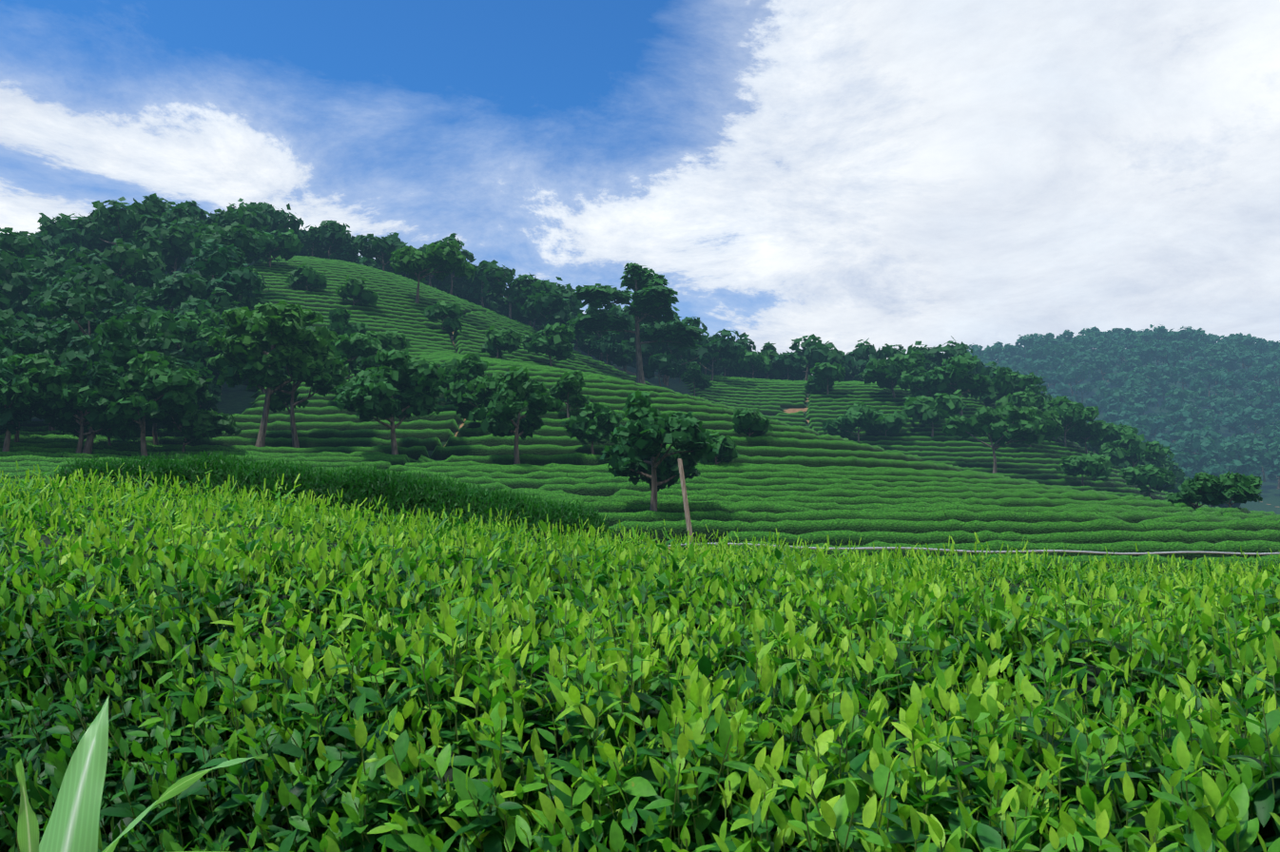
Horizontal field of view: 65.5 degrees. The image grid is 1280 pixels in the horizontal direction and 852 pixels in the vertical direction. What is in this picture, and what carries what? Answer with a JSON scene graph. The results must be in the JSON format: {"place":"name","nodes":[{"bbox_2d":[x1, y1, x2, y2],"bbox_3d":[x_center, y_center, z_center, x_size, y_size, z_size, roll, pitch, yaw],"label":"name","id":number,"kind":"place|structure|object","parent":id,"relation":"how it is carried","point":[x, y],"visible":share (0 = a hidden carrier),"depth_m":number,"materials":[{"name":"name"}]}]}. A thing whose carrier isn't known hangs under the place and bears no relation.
{"place":"outdoors","nodes":[
{"label":"outdoors","id":0,"kind":"place"},
{"bbox_2d":[0,0,1279,359],"label":"sky","id":1,"kind":"structure","parent":0,"point":[983,173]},
{"bbox_2d":[27,261,1279,558],"bbox_3d":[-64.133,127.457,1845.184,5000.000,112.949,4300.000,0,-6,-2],"label":"terrain","id":2,"kind":"structure","parent":0,"point":[237,398],"depth_m":312.21,"materials":[{"name":"green plant"}]},
{"bbox_2d":[0,353,85,451],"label":"tree","id":3,"kind":"object","parent":2,"relation":"on","point":[38,372],"depth_m":71.32,"materials":[{"name":"green plant"}]},
{"bbox_2d":[12,331,205,453],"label":"tree trunks","id":4,"kind":"object","parent":2,"relation":"on","point":[87,447],"visible":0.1,"depth_m":75.42,"materials":[{"name":"brown plant"}]},
{"bbox_2d":[0,305,241,445],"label":"trees","id":5,"kind":"object","parent":4,"relation":"attached to","point":[111,349],"visible":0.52,"depth_m":79.41,"materials":[{"name":"green plant"}]},
{"bbox_2d":[18,277,221,394],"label":"forest wood","id":6,"kind":"object","parent":2,"relation":"on","point":[82,329],"depth_m":96.19,"materials":[{"name":"brown plant"}]},
{"bbox_2d":[0,249,317,396],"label":"trees","id":7,"kind":"object","parent":6,"relation":"attached to","point":[70,289],"visible":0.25,"depth_m":108.66,"materials":[{"name":"green plant"}]},
{"bbox_2d":[8,248,252,312],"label":"forest wood","id":8,"kind":"object","parent":2,"relation":"on","point":[171,308],"depth_m":131.56,"materials":[{"name":"brown plant"}]},
{"bbox_2d":[0,221,269,317],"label":"trees","id":9,"kind":"object","parent":8,"relation":"attached to","point":[225,259],"visible":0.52,"depth_m":129.52,"materials":[{"name":"green plant"}]},
{"bbox_2d":[15,695,268,851],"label":"grass blades","id":10,"kind":"object","parent":2,"relation":"on","point":[72,825],"visible":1,"depth_m":2.60,"materials":[{"name":"green plant"}]},
{"bbox_2d":[174,309,252,332],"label":"tree","id":11,"kind":"object","parent":2,"relation":"on","point":[205,316],"visible":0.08,"depth_m":111.21,"materials":[{"name":"green plant"}]},
{"bbox_2d":[201,289,266,311],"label":"tree","id":12,"kind":"object","parent":2,"relation":"on","point":[250,302],"visible":0.17,"depth_m":129.62,"materials":[{"name":"green plant"}]},
{"bbox_2d":[248,228,303,267],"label":"tree","id":13,"kind":"object","parent":2,"relation":"on","point":[288,243],"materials":[{"name":"green plant"}]},
{"bbox_2d":[285,262,328,290],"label":"tree","id":14,"kind":"object","parent":2,"relation":"on","point":[302,273],"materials":[{"name":"green plant"}]},
{"bbox_2d":[58,465,601,543],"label":"tea bushes","id":15,"kind":"object","parent":2,"relation":"on","point":[378,499],"visible":0.02,"depth_m":24.84,"materials":[{"name":"green plant"}]},
{"bbox_2d":[35,449,620,552],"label":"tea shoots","id":16,"kind":"object","parent":15,"relation":"on","point":[333,478],"visible":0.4,"depth_m":25.07,"materials":[{"name":"green plant"}]},
{"bbox_2d":[325,307,368,339],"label":"tree","id":17,"kind":"object","parent":2,"relation":"on","point":[339,320],"visible":0.67,"depth_m":119.86,"materials":[{"name":"green plant"}]},
{"bbox_2d":[0,193,713,396],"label":"trees","id":18,"kind":"object","parent":2,"relation":"on","point":[179,226],"visible":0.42,"depth_m":157.79,"materials":[{"name":"green plant"}]},
{"bbox_2d":[349,329,410,353],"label":"tree","id":19,"kind":"object","parent":2,"relation":"on","point":[389,340],"depth_m":110.17,"materials":[{"name":"green plant"}]},
{"bbox_2d":[423,300,463,335],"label":"tree","id":20,"kind":"object","parent":2,"relation":"on","point":[437,310],"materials":[{"name":"green plant"}]},
{"bbox_2d":[436,352,490,389],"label":"tree","id":21,"kind":"object","parent":2,"relation":"on","point":[463,370],"depth_m":93.37,"materials":[{"name":"green plant"}]},
{"bbox_2d":[444,371,504,421],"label":"tree","id":22,"kind":"object","parent":2,"relation":"on","point":[461,393],"depth_m":84.38,"materials":[{"name":"green plant"}]},
{"bbox_2d":[251,224,722,387],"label":"forest wood","id":23,"kind":"object","parent":2,"relation":"on","point":[665,378],"visible":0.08,"depth_m":191.19,"materials":[{"name":"brown plant"}]},
{"bbox_2d":[58,197,745,379],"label":"trees","id":24,"kind":"object","parent":23,"relation":"attached to","point":[668,362],"visible":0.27,"depth_m":189.13,"materials":[{"name":"green plant"}]},
{"bbox_2d":[481,325,521,358],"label":"tree","id":25,"kind":"object","parent":2,"relation":"on","point":[508,339],"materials":[{"name":"green plant"}]},
{"bbox_2d":[511,297,533,326],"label":"tree","id":26,"kind":"object","parent":2,"relation":"on","point":[516,314],"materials":[{"name":"green plant"}]},
{"bbox_2d":[520,322,577,367],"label":"tree","id":27,"kind":"object","parent":2,"relation":"on","point":[557,342],"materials":[{"name":"green plant"}]},
{"bbox_2d":[548,369,590,418],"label":"tree","id":28,"kind":"object","parent":2,"relation":"on","point":[572,383],"depth_m":87.52,"materials":[{"name":"green plant"}]},
{"bbox_2d":[560,401,624,454],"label":"tree","id":29,"kind":"object","parent":2,"relation":"on","point":[603,425],"depth_m":75.83,"materials":[{"name":"green plant"}]},
{"bbox_2d":[0,254,1279,581],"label":"tea terraces","id":30,"kind":"object","parent":2,"relation":"on","point":[791,477],"visible":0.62,"depth_m":75.90,"materials":[{"name":"green plant"}]},
{"bbox_2d":[32,365,146,452],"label":"tree","id":31,"kind":"object","parent":30,"relation":"on","point":[85,396],"depth_m":72.61,"materials":[{"name":"green plant"}]},
{"bbox_2d":[96,350,201,455],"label":"tree","id":32,"kind":"object","parent":30,"relation":"on","point":[153,377],"depth_m":72.33,"materials":[{"name":"green plant"}]},
{"bbox_2d":[143,310,228,372],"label":"tree","id":33,"kind":"object","parent":30,"relation":"on","point":[196,347],"depth_m":97.15,"materials":[{"name":"green plant"}]},
{"bbox_2d":[206,300,349,446],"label":"tree","id":34,"kind":"object","parent":30,"relation":"on","point":[282,321],"depth_m":82.40,"materials":[{"name":"green plant"}]},
{"bbox_2d":[239,338,349,447],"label":"tree","id":35,"kind":"object","parent":30,"relation":"on","point":[308,370],"depth_m":81.98,"materials":[{"name":"green plant"}]},
{"bbox_2d":[329,331,383,379],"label":"tree","id":36,"kind":"object","parent":30,"relation":"on","point":[361,347],"depth_m":97.90,"materials":[{"name":"green plant"}]},
{"bbox_2d":[334,274,379,306],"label":"tree","id":37,"kind":"object","parent":30,"relation":"on","point":[357,289],"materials":[{"name":"green plant"}]},
{"bbox_2d":[330,348,446,454],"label":"tree","id":38,"kind":"object","parent":30,"relation":"on","point":[416,386],"depth_m":78.17,"materials":[{"name":"green plant"}]},
{"bbox_2d":[388,238,477,303],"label":"tree","id":39,"kind":"object","parent":30,"relation":"on","point":[410,260],"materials":[{"name":"green plant"}]},
{"bbox_2d":[467,366,565,464],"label":"tree","id":40,"kind":"object","parent":30,"relation":"on","point":[517,392],"depth_m":74.18,"materials":[{"name":"green plant"}]},
{"bbox_2d":[564,262,709,384],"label":"tree","id":41,"kind":"object","parent":30,"relation":"on","point":[653,293],"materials":[{"name":"green plant"}]},
{"bbox_2d":[600,388,718,511],"bbox_3d":[0.992,1.861,52.248,6.241,7.686,6.608,0,-6,-2],"label":"tree","id":42,"kind":"object","parent":30,"relation":"on","point":[644,432],"depth_m":51.47,"materials":[{"name":"green plant"}]},
{"bbox_2d":[698,430,740,465],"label":"tree","id":43,"kind":"object","parent":30,"relation":"on","point":[726,445],"depth_m":72.48,"materials":[{"name":"green plant"}]},
{"bbox_2d":[709,357,740,376],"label":"tree","id":44,"kind":"object","parent":30,"relation":"on","point":[736,363],"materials":[{"name":"green plant"}]},
{"bbox_2d":[731,349,770,378],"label":"tree","id":45,"kind":"object","parent":30,"relation":"on","point":[759,361],"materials":[{"name":"green plant"}]},
{"bbox_2d":[803,362,845,394],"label":"tree","id":46,"kind":"object","parent":30,"relation":"on","point":[817,381],"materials":[{"name":"green plant"}]},
{"bbox_2d":[857,349,927,398],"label":"tree","id":47,"kind":"object","parent":30,"relation":"on","point":[895,367],"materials":[{"name":"green plant"}]},
{"bbox_2d":[942,404,1046,473],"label":"tree","id":48,"kind":"object","parent":30,"relation":"on","point":[1025,426],"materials":[{"name":"green plant"}]},
{"bbox_2d":[972,366,1047,406],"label":"tree","id":49,"kind":"object","parent":30,"relation":"on","point":[1008,379],"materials":[{"name":"green plant"}]},
{"bbox_2d":[998,406,1064,446],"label":"tree","id":50,"kind":"object","parent":30,"relation":"on","point":[1052,427],"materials":[{"name":"green plant"}]},
{"bbox_2d":[1046,402,1099,446],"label":"tree","id":51,"kind":"object","parent":30,"relation":"on","point":[1079,414],"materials":[{"name":"green plant"}]},
{"bbox_2d":[1059,420,1115,453],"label":"tree","id":52,"kind":"object","parent":30,"relation":"on","point":[1095,430],"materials":[{"name":"green plant"}]},
{"bbox_2d":[1090,423,1138,447],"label":"tree","id":53,"kind":"object","parent":30,"relation":"on","point":[1115,432],"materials":[{"name":"green plant"}]},
{"bbox_2d":[1099,432,1172,466],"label":"tree","id":54,"kind":"object","parent":30,"relation":"on","point":[1127,446],"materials":[{"name":"green plant"}]},
{"bbox_2d":[1166,471,1230,508],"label":"tree","id":55,"kind":"object","parent":30,"relation":"on","point":[1191,490],"depth_m":74.10,"materials":[{"name":"green plant"}]},
{"bbox_2d":[1177,477,1228,507],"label":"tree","id":56,"kind":"object","parent":30,"relation":"on","point":[1179,488],"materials":[{"name":"green plant"}]},
{"bbox_2d":[1201,471,1262,507],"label":"tree","id":57,"kind":"object","parent":30,"relation":"on","point":[1237,487],"depth_m":72.88,"materials":[{"name":"green plant"}]},
{"bbox_2d":[0,498,1279,851],"bbox_3d":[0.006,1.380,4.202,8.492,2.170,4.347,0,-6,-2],"label":"tea bushes","id":58,"kind":"object","parent":2,"relation":"on","point":[53,763],"depth_m":3.73,"materials":[{"name":"green plant"}]},
{"bbox_2d":[0,461,1279,623],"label":"tea bushes","id":59,"kind":"object","parent":2,"relation":"on","point":[29,503],"visible":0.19,"depth_m":7.13,"materials":[{"name":"green plant"}]},
{"bbox_2d":[678,458,695,550],"bbox_3d":[1.321,3.407,24.775,0.754,5.200,0.160,0,-6,-2],"label":"wooden pole","id":60,"kind":"object","parent":2,"relation":"on","point":[685,498],"visible":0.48,"depth_m":24.88,"materials":[{"name":"brown wood"}]},
{"bbox_2d":[732,407,774,437],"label":"bush","id":61,"kind":"object","parent":2,"relation":"on","point":[746,419],"depth_m":83.54,"materials":[{"name":"green plant"}]},
{"bbox_2d":[328,238,1233,506],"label":"forest wood","id":62,"kind":"object","parent":2,"relation":"on","point":[686,358],"depth_m":213.38,"materials":[{"name":"brown plant"}]},
{"bbox_2d":[183,220,1246,507],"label":"trees","id":63,"kind":"object","parent":62,"relation":"attached to","point":[336,234],"visible":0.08,"depth_m":209.71,"materials":[{"name":"green plant"}]},
{"bbox_2d":[655,358,929,380],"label":"forest wood","id":64,"kind":"object","parent":2,"relation":"on","point":[765,376],"visible":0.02,"depth_m":220.89,"materials":[{"name":"brown plant"}]},
{"bbox_2d":[356,254,1032,381],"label":"trees","id":65,"kind":"object","parent":64,"relation":"attached to","point":[745,341],"depth_m":218.71,"materials":[{"name":"green plant"}]},
{"bbox_2d":[304,636,1279,851],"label":"tea bushes","id":66,"kind":"object","parent":2,"relation":"on","point":[1229,811],"depth_m":2.60,"materials":[{"name":"green plant"}]},
{"bbox_2d":[821,401,884,442],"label":"tree","id":67,"kind":"object","parent":2,"relation":"on","point":[856,415],"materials":[{"name":"green plant"}]},
{"bbox_2d":[866,409,908,436],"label":"tree","id":68,"kind":"object","parent":2,"relation":"on","point":[892,423],"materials":[{"name":"green plant"}]},
{"bbox_2d":[896,371,956,399],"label":"tree","id":69,"kind":"object","parent":2,"relation":"on","point":[907,380],"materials":[{"name":"green plant"}]},
{"bbox_2d":[899,389,966,437],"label":"tree","id":70,"kind":"object","parent":2,"relation":"on","point":[929,410],"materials":[{"name":"green plant"}]},
{"bbox_2d":[923,352,996,415],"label":"tree","id":71,"kind":"object","parent":2,"relation":"on","point":[957,369],"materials":[{"name":"green plant"}]},
{"bbox_2d":[668,543,1279,554],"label":"pipe","id":72,"kind":"object","parent":2,"relation":"on","point":[878,548],"visible":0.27,"depth_m":28.14,"materials":[{"name":"grey"}]},
{"bbox_2d":[994,389,1045,417],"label":"tree","id":73,"kind":"object","parent":2,"relation":"on","point":[1027,398],"visible":0.62,"depth_m":175.03,"materials":[{"name":"green plant"}]},
{"bbox_2d":[1041,395,1077,411],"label":"tree","id":74,"kind":"object","parent":2,"relation":"on","point":[1063,402],"visible":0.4,"depth_m":178.00,"materials":[{"name":"green plant"}]},
{"bbox_2d":[1055,452,1112,485],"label":"tree","id":75,"kind":"object","parent":2,"relation":"on","point":[1095,465],"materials":[{"name":"green plant"}]},
{"bbox_2d":[1091,465,1112,481],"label":"tree","id":76,"kind":"object","parent":2,"relation":"on","point":[1103,476],"visible":0.44,"depth_m":146.41,"materials":[{"name":"green plant"}]},
{"bbox_2d":[1011,334,1276,385],"bbox_3d":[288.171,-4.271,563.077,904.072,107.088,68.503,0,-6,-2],"label":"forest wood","id":77,"kind":"object","parent":2,"relation":"on","point":[1140,358],"visible":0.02,"depth_m":553.20,"materials":[{"name":"brown plant"}]},
{"bbox_2d":[969,324,1279,376],"bbox_3d":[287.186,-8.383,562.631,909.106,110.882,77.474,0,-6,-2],"label":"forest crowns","id":78,"kind":"object","parent":77,"relation":"attached to","point":[1187,345],"visible":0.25,"depth_m":564.52,"materials":[{"name":"green plant"}]},
{"bbox_2d":[1119,464,1177,497],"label":"tree","id":79,"kind":"object","parent":2,"relation":"on","point":[1150,475],"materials":[{"name":"green plant"}]},
{"bbox_2d":[1041,355,1279,411],"bbox_3d":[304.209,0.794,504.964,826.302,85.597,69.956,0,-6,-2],"label":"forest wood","id":80,"kind":"object","parent":2,"relation":"on","point":[1216,382],"visible":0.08,"depth_m":508.01,"materials":[{"name":"brown plant"}]},
{"bbox_2d":[1017,344,1279,415],"bbox_3d":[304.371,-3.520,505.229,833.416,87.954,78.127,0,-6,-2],"label":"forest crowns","id":81,"kind":"object","parent":80,"relation":"attached to","point":[1200,366],"visible":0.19,"depth_m":504.78,"materials":[{"name":"green plant"}]},
{"bbox_2d":[1120,396,1273,453],"bbox_3d":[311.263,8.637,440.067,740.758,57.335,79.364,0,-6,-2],"label":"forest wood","id":82,"kind":"object","parent":2,"relation":"on","point":[1173,440],"depth_m":433.22,"materials":[{"name":"brown plant"}]},
{"bbox_2d":[1081,378,1279,452],"bbox_3d":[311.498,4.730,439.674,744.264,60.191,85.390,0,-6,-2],"label":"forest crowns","id":83,"kind":"object","parent":82,"relation":"attached to","point":[1237,412],"visible":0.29,"depth_m":443.66,"materials":[{"name":"green plant"}]},
{"bbox_2d":[1178,437,1279,489],"bbox_3d":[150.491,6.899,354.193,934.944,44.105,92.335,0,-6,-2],"label":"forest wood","id":84,"kind":"object","parent":2,"relation":"on","point":[1278,485],"depth_m":364.10,"materials":[{"name":"brown plant"}]},
{"bbox_2d":[1153,426,1279,481],"bbox_3d":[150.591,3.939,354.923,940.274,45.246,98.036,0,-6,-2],"label":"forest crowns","id":85,"kind":"object","parent":84,"relation":"attached to","point":[1250,449],"visible":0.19,"depth_m":352.70,"materials":[{"name":"green plant"}]},
{"bbox_3d":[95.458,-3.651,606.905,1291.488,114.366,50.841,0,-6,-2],"label":"forest","id":86,"kind":"object","parent":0,"visible":0},
{"bbox_2d":[966,326,1278,362],"bbox_3d":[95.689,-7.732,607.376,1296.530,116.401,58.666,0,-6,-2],"label":"distant trees","id":87,"kind":"object","parent":86,"relation":"attached to","point":[998,348],"visible":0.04,"depth_m":612.62,"materials":[{"name":"green plant"}]},
{"bbox_3d":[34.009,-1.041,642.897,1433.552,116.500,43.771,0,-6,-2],"label":"forest","id":88,"kind":"object","parent":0,"visible":0},
{"bbox_2d":[975,328,1140,361],"bbox_3d":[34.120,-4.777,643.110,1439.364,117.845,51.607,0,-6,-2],"label":"distant trees","id":89,"kind":"object","parent":88,"relation":"attached to","point":[1020,340],"depth_m":646.48,"materials":[{"name":"green plant"}]}
]}

